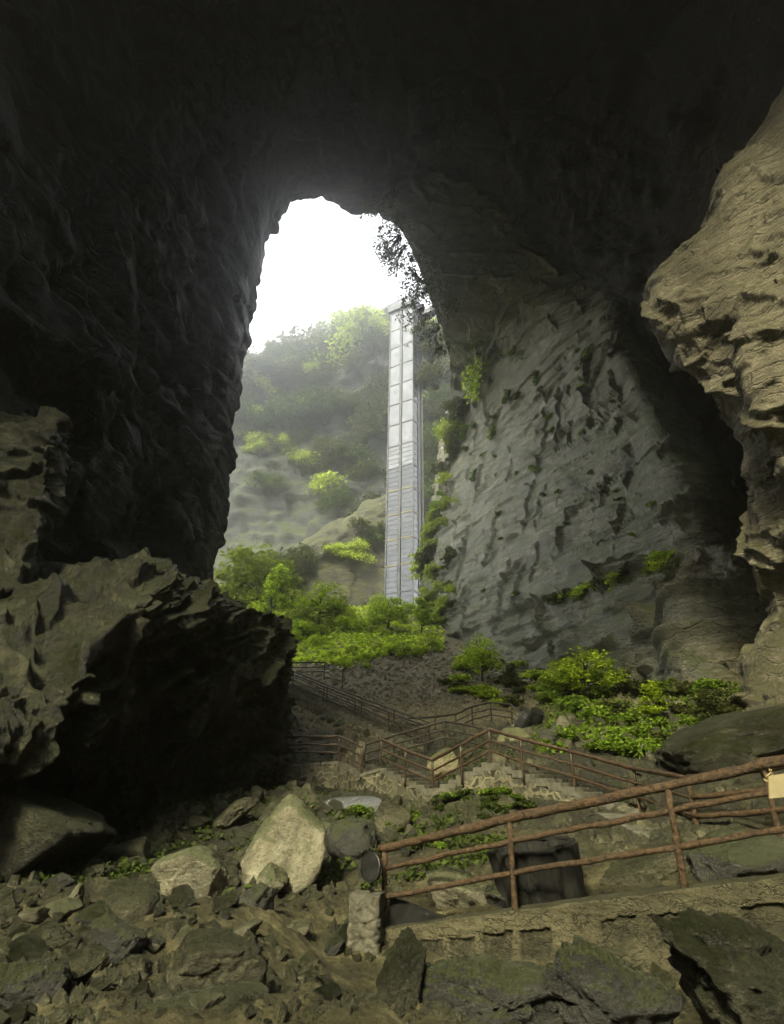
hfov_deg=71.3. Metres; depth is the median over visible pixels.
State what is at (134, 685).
boulder
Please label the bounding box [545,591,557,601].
tuft
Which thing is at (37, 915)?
rock
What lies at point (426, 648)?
shrub
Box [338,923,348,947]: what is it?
rock
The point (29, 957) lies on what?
rock
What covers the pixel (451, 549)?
tuft
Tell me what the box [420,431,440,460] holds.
cliff shrub
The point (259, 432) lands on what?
cliff shrub
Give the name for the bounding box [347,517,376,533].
ledge shrub
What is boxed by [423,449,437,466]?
cliff shrub
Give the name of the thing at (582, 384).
tuft
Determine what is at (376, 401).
cliff shrub
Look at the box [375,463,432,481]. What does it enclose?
cliff shrub
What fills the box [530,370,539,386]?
tuft
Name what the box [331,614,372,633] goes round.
shrub
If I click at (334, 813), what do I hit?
weed
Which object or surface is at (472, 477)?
tuft
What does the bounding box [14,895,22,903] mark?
rock
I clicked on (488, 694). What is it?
fern
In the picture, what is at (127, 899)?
boulder
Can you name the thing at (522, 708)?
rock
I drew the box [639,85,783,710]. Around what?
cliff buttress
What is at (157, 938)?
rock
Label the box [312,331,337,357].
cliff shrub
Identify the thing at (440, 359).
cliff shrub
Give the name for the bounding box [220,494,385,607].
rock ledge
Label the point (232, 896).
rock
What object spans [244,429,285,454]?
cliff shrub
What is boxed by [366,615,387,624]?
shrub
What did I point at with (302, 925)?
rock
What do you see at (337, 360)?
cliff shrub
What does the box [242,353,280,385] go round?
cliff shrub
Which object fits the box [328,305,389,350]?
cliff shrub
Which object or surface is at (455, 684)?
fern
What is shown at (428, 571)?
tuft
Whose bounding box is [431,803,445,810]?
weed
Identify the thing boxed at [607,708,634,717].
fern
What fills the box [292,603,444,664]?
undergrowth
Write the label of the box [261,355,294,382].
cliff shrub
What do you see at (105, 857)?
rock
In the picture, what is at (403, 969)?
rock
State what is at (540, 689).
fern
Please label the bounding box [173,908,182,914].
rock
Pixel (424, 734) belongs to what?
railing
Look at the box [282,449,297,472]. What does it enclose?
cliff shrub
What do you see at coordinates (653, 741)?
fern
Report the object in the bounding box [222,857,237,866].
rock
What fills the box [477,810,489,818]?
weed
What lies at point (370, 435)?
cliff shrub
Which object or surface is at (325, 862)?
rock
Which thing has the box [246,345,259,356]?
cliff shrub
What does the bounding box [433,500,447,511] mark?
tuft
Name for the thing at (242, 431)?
cliff shrub
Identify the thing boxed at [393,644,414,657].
shrub
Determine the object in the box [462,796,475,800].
weed
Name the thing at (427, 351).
cliff shrub
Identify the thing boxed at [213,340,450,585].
cliff
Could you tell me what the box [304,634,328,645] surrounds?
shrub
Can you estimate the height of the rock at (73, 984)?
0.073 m
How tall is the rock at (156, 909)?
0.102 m
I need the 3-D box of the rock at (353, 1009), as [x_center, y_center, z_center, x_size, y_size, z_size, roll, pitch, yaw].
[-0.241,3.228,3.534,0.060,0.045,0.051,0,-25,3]
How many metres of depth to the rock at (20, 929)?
6.31 m
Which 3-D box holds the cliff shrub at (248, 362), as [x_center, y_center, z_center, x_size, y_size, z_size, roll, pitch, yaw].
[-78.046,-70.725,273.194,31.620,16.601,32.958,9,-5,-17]
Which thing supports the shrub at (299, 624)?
on the ground
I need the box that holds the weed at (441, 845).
[430,841,450,848]
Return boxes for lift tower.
[384,294,435,605]
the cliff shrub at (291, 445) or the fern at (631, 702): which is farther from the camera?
the cliff shrub at (291, 445)
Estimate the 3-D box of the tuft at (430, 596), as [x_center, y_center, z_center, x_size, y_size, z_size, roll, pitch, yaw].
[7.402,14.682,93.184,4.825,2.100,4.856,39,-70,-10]
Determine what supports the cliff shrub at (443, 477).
on the cliff face at (640, 442)
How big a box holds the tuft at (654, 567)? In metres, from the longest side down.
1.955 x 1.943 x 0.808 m
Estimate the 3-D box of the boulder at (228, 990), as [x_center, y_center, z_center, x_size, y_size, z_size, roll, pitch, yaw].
[-1.342,3.619,3.905,0.951,0.325,0.773,1,-25,0]
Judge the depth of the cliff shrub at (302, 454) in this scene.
240.76 m
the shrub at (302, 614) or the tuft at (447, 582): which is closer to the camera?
the shrub at (302, 614)
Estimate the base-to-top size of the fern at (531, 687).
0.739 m
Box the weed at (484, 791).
[478,787,497,794]
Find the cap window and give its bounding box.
[392,297,409,308]
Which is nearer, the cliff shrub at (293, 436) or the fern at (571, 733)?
the fern at (571, 733)
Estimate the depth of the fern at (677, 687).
32.86 m
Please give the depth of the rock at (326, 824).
15.45 m
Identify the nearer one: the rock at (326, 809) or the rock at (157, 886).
the rock at (157, 886)
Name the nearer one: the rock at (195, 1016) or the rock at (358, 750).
the rock at (195, 1016)
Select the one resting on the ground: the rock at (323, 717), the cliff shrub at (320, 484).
the rock at (323, 717)
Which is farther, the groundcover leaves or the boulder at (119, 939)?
the groundcover leaves
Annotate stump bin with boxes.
[486,836,584,907]
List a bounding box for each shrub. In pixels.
[232,416,249,444]
[235,396,271,428]
[239,430,274,459]
[241,373,262,403]
[241,383,264,403]
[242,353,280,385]
[242,354,263,378]
[242,366,279,398]
[243,431,271,442]
[243,469,291,495]
[244,404,296,439]
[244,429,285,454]
[245,404,265,415]
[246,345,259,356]
[246,599,294,610]
[250,412,281,432]
[256,608,301,621]
[258,391,300,430]
[260,345,282,370]
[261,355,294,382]
[262,335,298,362]
[265,390,312,428]
[265,458,281,473]
[266,351,314,391]
[268,371,310,396]
[268,484,287,500]
[270,340,307,358]
[271,552,285,559]
[272,432,297,453]
[273,570,304,585]
[273,606,325,624]
[275,321,332,344]
[279,445,334,475]
[280,438,299,453]
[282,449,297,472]
[284,429,299,443]
[285,385,354,426]
[285,552,319,569]
[285,587,300,595]
[286,344,330,379]
[288,347,327,386]
[289,324,338,352]
[291,618,319,638]
[291,628,305,641]
[293,564,316,575]
[294,350,311,376]
[295,617,317,633]
[297,444,348,475]
[299,337,358,373]
[300,396,330,425]
[302,361,320,374]
[303,469,347,502]
[304,362,340,391]
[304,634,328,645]
[309,308,351,332]
[309,433,331,450]
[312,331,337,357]
[312,625,329,634]
[313,483,360,517]
[314,434,349,462]
[318,543,336,554]
[321,611,337,621]
[322,542,356,559]
[324,303,387,364]
[325,612,357,629]
[326,329,358,355]
[327,318,342,335]
[327,386,351,415]
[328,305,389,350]
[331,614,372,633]
[332,338,353,362]
[335,434,381,473]
[337,660,354,669]
[338,350,365,370]
[338,546,377,565]
[340,504,359,517]
[344,410,383,427]
[344,455,386,482]
[344,608,360,618]
[345,383,382,405]
[345,411,382,426]
[345,536,370,551]
[345,645,358,650]
[345,648,356,655]
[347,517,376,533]
[350,410,387,445]
[354,395,387,415]
[354,490,385,508]
[355,423,381,443]
[357,529,384,549]
[358,323,389,352]
[360,652,371,659]
[361,641,373,647]
[361,662,373,668]
[362,369,388,400]
[362,402,423,425]
[366,400,387,415]
[366,423,387,440]
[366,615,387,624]
[367,592,388,609]
[368,624,384,632]
[371,642,383,652]
[374,520,385,534]
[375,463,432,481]
[376,626,389,635]
[378,433,387,451]
[379,380,388,401]
[381,642,401,655]
[382,318,440,358]
[385,419,432,433]
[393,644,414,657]
[399,601,416,613]
[404,334,448,363]
[406,317,441,341]
[407,647,425,657]
[413,359,450,391]
[417,538,429,548]
[417,646,430,653]
[418,326,445,358]
[420,399,444,420]
[420,417,444,456]
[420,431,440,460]
[420,434,438,455]
[422,356,451,383]
[423,379,441,398]
[423,380,449,423]
[423,386,445,397]
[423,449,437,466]
[423,456,437,482]
[423,476,434,509]
[423,637,441,648]
[426,403,445,420]
[427,398,443,419]
[427,612,445,625]
[428,397,447,421]
[428,499,438,509]
[429,351,449,378]
[430,458,450,475]
[433,418,463,441]
[434,470,453,486]
[436,487,447,496]
[439,399,469,420]
[441,396,469,415]
[442,425,460,444]
[443,434,459,453]
[443,442,460,456]
[444,397,469,416]
[444,454,456,461]
[447,413,462,424]
[461,355,490,403]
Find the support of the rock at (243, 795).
on the ground
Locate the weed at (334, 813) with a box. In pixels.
[320,812,348,820]
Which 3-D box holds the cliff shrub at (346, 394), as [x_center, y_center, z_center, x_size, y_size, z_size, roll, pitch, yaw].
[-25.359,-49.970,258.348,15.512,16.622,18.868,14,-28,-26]
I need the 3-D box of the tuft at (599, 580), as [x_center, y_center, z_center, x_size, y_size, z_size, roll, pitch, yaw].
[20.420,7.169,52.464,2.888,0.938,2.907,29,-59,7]
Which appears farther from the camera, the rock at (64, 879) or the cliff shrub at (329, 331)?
the cliff shrub at (329, 331)
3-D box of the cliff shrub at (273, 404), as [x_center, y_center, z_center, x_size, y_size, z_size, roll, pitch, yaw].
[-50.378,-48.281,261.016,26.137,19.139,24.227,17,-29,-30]
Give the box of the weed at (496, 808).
[478,803,509,813]
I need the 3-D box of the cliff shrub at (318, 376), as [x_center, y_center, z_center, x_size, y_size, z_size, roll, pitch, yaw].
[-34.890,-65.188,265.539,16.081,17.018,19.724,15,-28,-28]
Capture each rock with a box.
[0,913,8,921]
[0,921,9,928]
[5,1003,27,1023]
[8,926,27,938]
[8,934,48,962]
[9,923,30,933]
[12,932,25,940]
[13,887,25,893]
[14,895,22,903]
[18,906,49,922]
[22,1000,36,1020]
[25,954,41,960]
[26,898,38,907]
[36,919,58,927]
[41,872,74,886]
[45,897,82,917]
[51,912,63,922]
[53,948,62,960]
[59,885,89,906]
[59,936,82,948]
[60,946,76,955]
[69,883,84,903]
[69,981,77,990]
[73,900,109,924]
[76,924,91,942]
[80,867,95,877]
[102,855,109,861]
[105,865,117,873]
[108,836,150,858]
[125,855,149,865]
[128,954,152,973]
[130,980,152,997]
[131,872,138,877]
[144,942,159,951]
[146,932,164,945]
[151,832,171,846]
[151,883,159,889]
[153,906,164,914]
[153,910,164,917]
[153,1007,165,1018]
[159,894,166,903]
[162,819,179,831]
[166,894,194,909]
[171,884,192,894]
[172,831,193,842]
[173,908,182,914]
[174,912,185,918]
[175,925,192,943]
[180,892,195,907]
[186,816,210,830]
[187,917,196,925]
[189,804,204,813]
[189,989,224,1010]
[191,1013,199,1018]
[198,923,204,928]
[210,797,259,828]
[210,896,228,907]
[211,907,220,913]
[212,849,221,856]
[213,798,228,815]
[214,834,223,839]
[219,908,233,919]
[221,846,229,851]
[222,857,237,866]
[224,890,239,907]
[228,844,233,850]
[228,875,240,886]
[233,791,249,801]
[233,918,262,936]
[234,818,241,824]
[239,882,277,910]
[242,996,251,1006]
[244,1004,256,1018]
[249,785,264,803]
[253,806,265,818]
[255,942,262,950]
[256,862,287,893]
[257,800,279,825]
[263,1018,271,1023]
[291,918,310,935]
[297,974,305,982]
[312,802,326,812]
[314,981,341,1000]
[315,881,323,887]
[318,731,329,739]
[318,806,332,813]
[320,715,328,720]
[320,974,328,980]
[322,815,335,822]
[322,821,330,828]
[322,860,331,867]
[324,795,381,815]
[324,936,343,955]
[326,717,335,723]
[327,799,342,811]
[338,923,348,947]
[350,1005,358,1014]
[355,741,367,765]
[375,799,412,833]
[375,926,426,1002]
[399,846,415,853]
[401,851,409,856]
[426,866,487,910]
[427,748,458,779]
[452,814,459,820]
[484,883,503,907]
[517,706,529,711]
[529,708,543,725]
[538,729,563,744]
[556,715,568,726]
[599,847,691,886]
[620,733,636,739]
[625,744,646,756]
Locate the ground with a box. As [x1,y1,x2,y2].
[0,607,783,1023]
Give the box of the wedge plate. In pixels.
[390,898,445,924]
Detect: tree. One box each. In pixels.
[213,538,310,605]
[217,574,260,607]
[248,563,294,612]
[260,339,280,356]
[272,542,316,588]
[289,580,351,626]
[315,315,349,337]
[366,596,411,628]
[374,305,389,324]
[381,307,389,323]
[411,596,433,633]
[458,633,504,682]
[501,663,518,694]
[537,657,602,695]
[541,645,632,699]
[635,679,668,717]
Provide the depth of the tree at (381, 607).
74.13 m
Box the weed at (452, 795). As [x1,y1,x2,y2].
[451,791,468,797]
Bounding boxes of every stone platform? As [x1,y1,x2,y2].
[258,761,337,787]
[360,768,380,791]
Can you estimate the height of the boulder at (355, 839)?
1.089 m
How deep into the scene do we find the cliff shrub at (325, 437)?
245.20 m
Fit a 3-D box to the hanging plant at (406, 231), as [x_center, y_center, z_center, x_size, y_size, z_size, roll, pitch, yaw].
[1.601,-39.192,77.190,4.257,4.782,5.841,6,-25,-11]
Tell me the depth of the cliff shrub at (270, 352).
276.14 m
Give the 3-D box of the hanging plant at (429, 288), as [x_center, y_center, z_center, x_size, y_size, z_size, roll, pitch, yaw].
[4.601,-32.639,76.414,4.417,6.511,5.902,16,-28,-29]
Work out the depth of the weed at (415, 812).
16.86 m
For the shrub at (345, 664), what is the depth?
47.74 m
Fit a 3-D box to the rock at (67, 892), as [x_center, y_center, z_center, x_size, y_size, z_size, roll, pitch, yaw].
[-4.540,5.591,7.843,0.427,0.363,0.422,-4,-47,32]
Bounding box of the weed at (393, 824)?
[383,823,402,830]
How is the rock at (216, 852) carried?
on the ground
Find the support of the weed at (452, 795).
on the ground
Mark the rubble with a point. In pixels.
(10, 906)
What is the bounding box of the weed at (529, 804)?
[509,800,538,809]
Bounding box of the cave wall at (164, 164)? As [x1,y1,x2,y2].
[0,0,783,581]
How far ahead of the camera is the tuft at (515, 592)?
67.12 m
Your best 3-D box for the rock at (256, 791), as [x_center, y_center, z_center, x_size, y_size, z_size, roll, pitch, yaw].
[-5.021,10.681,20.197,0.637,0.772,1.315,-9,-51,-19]
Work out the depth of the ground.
11.58 m
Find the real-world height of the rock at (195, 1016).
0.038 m
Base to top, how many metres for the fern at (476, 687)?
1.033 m
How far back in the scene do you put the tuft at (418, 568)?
102.79 m
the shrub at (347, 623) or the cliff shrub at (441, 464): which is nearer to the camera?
the shrub at (347, 623)
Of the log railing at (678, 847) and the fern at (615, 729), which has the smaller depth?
the log railing at (678, 847)
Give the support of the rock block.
on the ground
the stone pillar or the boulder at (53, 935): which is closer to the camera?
the boulder at (53, 935)
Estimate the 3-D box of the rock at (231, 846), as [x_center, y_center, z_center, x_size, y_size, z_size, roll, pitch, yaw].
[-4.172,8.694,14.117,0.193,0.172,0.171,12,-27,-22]
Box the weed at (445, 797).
[440,793,462,801]
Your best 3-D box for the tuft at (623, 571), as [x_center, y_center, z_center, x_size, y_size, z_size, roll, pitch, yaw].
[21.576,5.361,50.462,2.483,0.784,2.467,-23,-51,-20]
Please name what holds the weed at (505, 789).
on the ground
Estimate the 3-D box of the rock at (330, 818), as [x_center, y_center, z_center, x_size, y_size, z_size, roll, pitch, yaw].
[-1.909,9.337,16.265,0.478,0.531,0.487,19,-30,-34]
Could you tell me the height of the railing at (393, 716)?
6.132 m
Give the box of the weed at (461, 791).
[451,788,470,795]
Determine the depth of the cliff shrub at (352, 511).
216.47 m
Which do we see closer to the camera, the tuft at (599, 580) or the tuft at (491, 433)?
the tuft at (599, 580)
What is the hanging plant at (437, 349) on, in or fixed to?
hanging from the cave wall at (164, 164)
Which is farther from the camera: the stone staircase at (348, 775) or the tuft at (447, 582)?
the tuft at (447, 582)
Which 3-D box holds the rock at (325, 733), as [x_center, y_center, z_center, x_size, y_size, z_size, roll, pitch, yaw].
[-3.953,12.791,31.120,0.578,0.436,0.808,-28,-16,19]
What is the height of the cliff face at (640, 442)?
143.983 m
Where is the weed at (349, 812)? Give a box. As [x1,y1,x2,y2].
[338,808,359,816]
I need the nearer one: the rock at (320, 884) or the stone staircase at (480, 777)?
the rock at (320, 884)
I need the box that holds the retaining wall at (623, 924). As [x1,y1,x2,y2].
[383,873,783,979]
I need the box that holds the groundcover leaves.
[532,682,733,758]
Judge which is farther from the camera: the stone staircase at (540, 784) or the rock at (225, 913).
the stone staircase at (540, 784)
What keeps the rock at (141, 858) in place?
on the ground
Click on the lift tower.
(404, 505)
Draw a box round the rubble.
[0,695,752,1023]
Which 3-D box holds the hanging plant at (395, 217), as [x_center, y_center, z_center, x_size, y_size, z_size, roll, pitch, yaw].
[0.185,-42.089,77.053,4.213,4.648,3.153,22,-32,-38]
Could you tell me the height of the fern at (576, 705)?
1.069 m
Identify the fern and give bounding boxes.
[436,678,452,684]
[446,685,468,694]
[448,682,471,688]
[449,673,471,681]
[450,661,475,670]
[453,654,466,661]
[466,684,494,694]
[471,688,501,699]
[489,697,520,706]
[492,674,524,683]
[495,694,524,703]
[509,659,527,667]
[510,687,525,693]
[513,680,530,686]
[519,668,549,680]
[523,684,544,691]
[533,690,561,704]
[535,682,587,694]
[549,693,589,706]
[553,727,579,739]
[564,697,606,710]
[574,712,611,720]
[575,703,612,717]
[578,694,597,699]
[578,733,600,741]
[580,684,615,697]
[582,740,610,751]
[593,699,635,709]
[597,724,634,735]
[598,733,638,745]
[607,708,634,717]
[607,742,635,752]
[608,712,646,722]
[609,699,634,706]
[610,719,628,725]
[610,739,645,754]
[611,678,648,696]
[627,724,652,736]
[628,722,653,727]
[628,729,648,736]
[633,737,661,745]
[635,722,651,727]
[637,743,661,750]
[641,714,671,725]
[644,731,669,742]
[658,677,676,689]
[658,702,691,715]
[662,680,695,695]
[672,717,702,727]
[674,714,691,718]
[683,694,697,703]
[684,677,719,690]
[689,678,740,693]
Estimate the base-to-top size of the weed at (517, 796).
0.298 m
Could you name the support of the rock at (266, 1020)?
on the ground
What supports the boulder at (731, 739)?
on the ground
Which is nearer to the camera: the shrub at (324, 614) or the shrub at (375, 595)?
the shrub at (324, 614)
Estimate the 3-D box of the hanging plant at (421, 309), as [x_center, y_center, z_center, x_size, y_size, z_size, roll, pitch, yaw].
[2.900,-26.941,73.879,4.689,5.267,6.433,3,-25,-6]
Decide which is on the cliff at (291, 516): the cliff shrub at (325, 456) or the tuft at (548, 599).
the cliff shrub at (325, 456)
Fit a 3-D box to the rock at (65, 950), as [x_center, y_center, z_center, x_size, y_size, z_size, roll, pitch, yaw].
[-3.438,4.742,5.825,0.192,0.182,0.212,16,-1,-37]
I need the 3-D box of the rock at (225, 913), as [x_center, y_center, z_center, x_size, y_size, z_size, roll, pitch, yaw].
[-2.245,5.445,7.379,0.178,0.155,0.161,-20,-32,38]
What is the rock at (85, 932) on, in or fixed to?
on the ground
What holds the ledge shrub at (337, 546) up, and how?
on the rock ledge
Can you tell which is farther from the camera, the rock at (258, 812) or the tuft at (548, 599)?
the tuft at (548, 599)
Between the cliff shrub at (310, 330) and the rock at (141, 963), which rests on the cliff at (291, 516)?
the cliff shrub at (310, 330)
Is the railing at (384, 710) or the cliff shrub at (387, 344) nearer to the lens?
the railing at (384, 710)
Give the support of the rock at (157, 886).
on the ground
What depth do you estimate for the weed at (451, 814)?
15.59 m
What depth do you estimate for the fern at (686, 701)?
28.43 m
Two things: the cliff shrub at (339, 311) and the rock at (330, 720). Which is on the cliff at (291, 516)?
the cliff shrub at (339, 311)
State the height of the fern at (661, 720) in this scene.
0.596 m
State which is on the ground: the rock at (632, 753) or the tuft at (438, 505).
the rock at (632, 753)
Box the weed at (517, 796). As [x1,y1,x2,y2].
[505,793,526,799]
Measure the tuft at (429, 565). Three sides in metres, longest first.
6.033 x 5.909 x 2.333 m
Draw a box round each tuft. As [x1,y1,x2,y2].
[405,546,424,579]
[413,541,436,568]
[416,563,423,573]
[418,586,427,593]
[419,529,436,536]
[420,529,434,542]
[420,588,437,608]
[422,522,439,532]
[422,561,440,584]
[423,538,437,548]
[424,564,437,580]
[425,507,437,522]
[426,599,441,612]
[431,568,439,576]
[432,580,444,593]
[432,603,444,618]
[432,618,446,626]
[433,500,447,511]
[433,517,448,526]
[434,595,448,605]
[436,580,449,592]
[439,550,453,570]
[440,495,460,508]
[442,579,451,589]
[444,545,457,557]
[444,582,456,594]
[444,599,456,614]
[458,423,467,439]
[458,445,468,449]
[469,467,477,481]
[470,340,479,349]
[487,426,496,439]
[501,388,512,403]
[505,348,515,356]
[511,590,518,596]
[513,391,520,399]
[517,350,524,359]
[529,467,539,472]
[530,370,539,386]
[541,594,553,604]
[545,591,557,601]
[549,594,562,604]
[553,594,563,600]
[557,593,565,601]
[559,587,571,595]
[566,589,581,600]
[570,584,587,595]
[576,383,587,389]
[578,356,590,364]
[581,346,592,357]
[584,578,596,589]
[588,577,611,591]
[602,570,620,591]
[611,574,627,582]
[616,561,630,580]
[640,567,649,575]
[644,549,668,563]
[645,499,655,506]
[648,558,666,571]
[656,556,680,573]
[667,550,674,558]
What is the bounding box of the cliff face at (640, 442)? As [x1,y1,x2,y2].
[377,172,768,685]
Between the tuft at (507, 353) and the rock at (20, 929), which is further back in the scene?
the tuft at (507, 353)
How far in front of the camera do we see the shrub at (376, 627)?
70.80 m
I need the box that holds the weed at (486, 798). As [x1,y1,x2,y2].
[478,794,496,802]
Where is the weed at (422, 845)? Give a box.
[409,842,432,850]
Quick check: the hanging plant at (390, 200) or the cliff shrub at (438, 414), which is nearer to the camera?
the hanging plant at (390, 200)
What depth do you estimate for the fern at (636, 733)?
21.45 m
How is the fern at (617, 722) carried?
on the ground
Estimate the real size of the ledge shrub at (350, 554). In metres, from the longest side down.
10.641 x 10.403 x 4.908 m
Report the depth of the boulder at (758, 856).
8.41 m
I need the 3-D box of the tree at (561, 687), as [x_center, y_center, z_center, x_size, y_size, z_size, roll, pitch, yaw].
[12.401,11.662,38.117,4.610,3.054,4.224,-13,-28,28]
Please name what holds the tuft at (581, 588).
attached to the cliff face at (640, 442)
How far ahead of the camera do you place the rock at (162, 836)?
14.80 m
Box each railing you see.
[287,735,362,779]
[288,674,427,749]
[291,671,429,740]
[292,662,342,687]
[363,720,484,768]
[377,754,783,927]
[380,728,691,816]
[407,701,520,730]
[685,767,783,838]
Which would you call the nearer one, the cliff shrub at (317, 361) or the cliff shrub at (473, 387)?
the cliff shrub at (473, 387)
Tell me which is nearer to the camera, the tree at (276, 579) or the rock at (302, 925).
the rock at (302, 925)
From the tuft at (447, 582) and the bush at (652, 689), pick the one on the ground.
the bush at (652, 689)
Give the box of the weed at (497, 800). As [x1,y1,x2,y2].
[487,793,514,802]
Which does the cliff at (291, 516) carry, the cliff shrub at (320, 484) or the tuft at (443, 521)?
the cliff shrub at (320, 484)
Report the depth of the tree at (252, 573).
81.10 m
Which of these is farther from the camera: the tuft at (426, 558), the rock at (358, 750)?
the tuft at (426, 558)
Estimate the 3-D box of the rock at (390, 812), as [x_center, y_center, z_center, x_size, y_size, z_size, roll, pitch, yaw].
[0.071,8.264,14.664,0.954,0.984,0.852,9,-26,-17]
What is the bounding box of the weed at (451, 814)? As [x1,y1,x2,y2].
[445,811,461,818]
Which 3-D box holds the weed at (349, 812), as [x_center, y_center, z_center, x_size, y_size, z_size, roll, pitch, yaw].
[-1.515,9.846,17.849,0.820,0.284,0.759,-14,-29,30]
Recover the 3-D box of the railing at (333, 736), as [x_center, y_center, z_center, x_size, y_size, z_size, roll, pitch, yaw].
[-4.569,11.895,26.660,8.184,1.932,1.861,-11,-27,24]
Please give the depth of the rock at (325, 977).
6.99 m
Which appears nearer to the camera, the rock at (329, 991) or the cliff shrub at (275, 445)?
the rock at (329, 991)
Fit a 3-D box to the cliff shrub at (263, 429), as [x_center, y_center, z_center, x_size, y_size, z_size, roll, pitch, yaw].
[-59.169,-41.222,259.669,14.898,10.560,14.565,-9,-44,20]
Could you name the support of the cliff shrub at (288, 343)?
on the cliff at (291, 516)
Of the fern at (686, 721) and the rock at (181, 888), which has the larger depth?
the fern at (686, 721)
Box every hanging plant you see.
[356,191,383,221]
[371,219,404,265]
[371,235,406,264]
[372,188,400,233]
[375,244,410,277]
[379,198,407,231]
[391,215,420,257]
[393,251,448,301]
[395,289,427,335]
[403,273,429,309]
[404,244,430,279]
[409,265,442,301]
[411,311,445,354]
[426,279,460,324]
[430,336,450,358]
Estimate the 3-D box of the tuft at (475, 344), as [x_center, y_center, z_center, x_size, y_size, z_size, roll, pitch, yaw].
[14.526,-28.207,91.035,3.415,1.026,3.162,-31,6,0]
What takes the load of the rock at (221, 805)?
on the ground
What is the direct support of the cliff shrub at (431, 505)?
on the cliff face at (640, 442)
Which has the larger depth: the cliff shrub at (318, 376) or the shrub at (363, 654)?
the cliff shrub at (318, 376)
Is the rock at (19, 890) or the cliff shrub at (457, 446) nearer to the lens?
the rock at (19, 890)
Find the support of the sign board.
attached to the log railing at (678, 847)
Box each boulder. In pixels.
[0,547,297,830]
[0,786,117,882]
[0,960,71,1011]
[24,922,71,951]
[58,943,108,988]
[91,911,146,965]
[104,878,159,921]
[141,981,269,1010]
[150,845,227,897]
[166,928,268,989]
[241,794,325,894]
[325,818,377,860]
[420,953,558,1023]
[496,727,529,741]
[513,710,532,727]
[542,934,686,1023]
[650,906,783,1023]
[653,705,783,774]
[685,828,783,881]
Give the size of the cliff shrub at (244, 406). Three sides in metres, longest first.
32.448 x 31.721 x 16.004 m
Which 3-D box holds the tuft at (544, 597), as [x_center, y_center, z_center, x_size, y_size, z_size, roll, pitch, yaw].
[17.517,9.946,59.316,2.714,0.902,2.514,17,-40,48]
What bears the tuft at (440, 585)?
attached to the cliff face at (640, 442)
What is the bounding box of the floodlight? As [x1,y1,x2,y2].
[360,847,383,892]
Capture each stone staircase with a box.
[288,684,431,749]
[336,761,379,791]
[379,768,438,800]
[432,763,490,797]
[490,763,642,812]
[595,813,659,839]
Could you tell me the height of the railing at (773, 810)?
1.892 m
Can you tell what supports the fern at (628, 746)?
on the ground
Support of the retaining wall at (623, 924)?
on the ground
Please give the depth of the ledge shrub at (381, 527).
136.76 m
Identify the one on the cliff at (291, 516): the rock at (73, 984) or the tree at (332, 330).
the tree at (332, 330)
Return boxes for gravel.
[286,631,692,740]
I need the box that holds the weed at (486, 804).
[476,800,501,809]
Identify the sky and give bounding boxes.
[248,196,435,354]
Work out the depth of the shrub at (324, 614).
76.65 m
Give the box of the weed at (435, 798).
[429,794,447,802]
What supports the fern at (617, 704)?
on the ground
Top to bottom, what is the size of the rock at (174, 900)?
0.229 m
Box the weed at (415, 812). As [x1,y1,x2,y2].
[406,808,422,814]
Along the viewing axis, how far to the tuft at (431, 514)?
105.41 m
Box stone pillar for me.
[346,889,384,954]
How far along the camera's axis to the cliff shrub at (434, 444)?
231.94 m
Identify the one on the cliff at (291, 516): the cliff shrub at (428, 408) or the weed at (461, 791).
the cliff shrub at (428, 408)
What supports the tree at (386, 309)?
on the cliff at (291, 516)
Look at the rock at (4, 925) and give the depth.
6.83 m
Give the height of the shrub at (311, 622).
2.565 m
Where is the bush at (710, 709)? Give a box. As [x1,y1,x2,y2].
[681,686,745,717]
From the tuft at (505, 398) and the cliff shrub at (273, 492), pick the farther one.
the cliff shrub at (273, 492)
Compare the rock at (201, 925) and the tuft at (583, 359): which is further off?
the tuft at (583, 359)
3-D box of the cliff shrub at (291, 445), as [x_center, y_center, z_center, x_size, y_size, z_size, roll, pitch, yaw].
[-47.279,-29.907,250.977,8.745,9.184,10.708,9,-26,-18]
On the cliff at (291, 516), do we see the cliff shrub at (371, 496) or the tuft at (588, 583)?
the cliff shrub at (371, 496)
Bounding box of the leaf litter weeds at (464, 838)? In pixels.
[0,736,515,895]
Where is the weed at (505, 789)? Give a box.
[493,786,514,794]
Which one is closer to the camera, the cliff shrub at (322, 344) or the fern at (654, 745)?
the fern at (654, 745)
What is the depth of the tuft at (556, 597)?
57.65 m
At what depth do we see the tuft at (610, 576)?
50.98 m
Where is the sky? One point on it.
(320, 261)
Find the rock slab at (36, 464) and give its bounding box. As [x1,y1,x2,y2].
[0,405,72,599]
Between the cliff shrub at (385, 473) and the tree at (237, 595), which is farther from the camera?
the cliff shrub at (385, 473)
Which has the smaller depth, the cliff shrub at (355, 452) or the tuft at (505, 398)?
the tuft at (505, 398)
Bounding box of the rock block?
[674,542,755,695]
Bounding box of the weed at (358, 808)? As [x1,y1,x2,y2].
[347,803,376,814]
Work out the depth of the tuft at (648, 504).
51.95 m
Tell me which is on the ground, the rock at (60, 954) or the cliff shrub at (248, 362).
the rock at (60, 954)
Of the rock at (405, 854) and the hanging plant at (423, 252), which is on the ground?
the rock at (405, 854)
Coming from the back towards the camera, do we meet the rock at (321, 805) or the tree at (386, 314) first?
the tree at (386, 314)
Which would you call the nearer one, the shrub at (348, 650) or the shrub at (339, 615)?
the shrub at (348, 650)
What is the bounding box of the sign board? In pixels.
[760,757,783,797]
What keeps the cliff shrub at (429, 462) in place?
on the cliff at (291, 516)
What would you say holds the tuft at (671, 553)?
attached to the cliff face at (640, 442)
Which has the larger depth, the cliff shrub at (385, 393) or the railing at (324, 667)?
the cliff shrub at (385, 393)
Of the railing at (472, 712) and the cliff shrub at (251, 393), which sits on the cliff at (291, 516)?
the cliff shrub at (251, 393)
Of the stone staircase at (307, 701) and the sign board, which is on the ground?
the stone staircase at (307, 701)

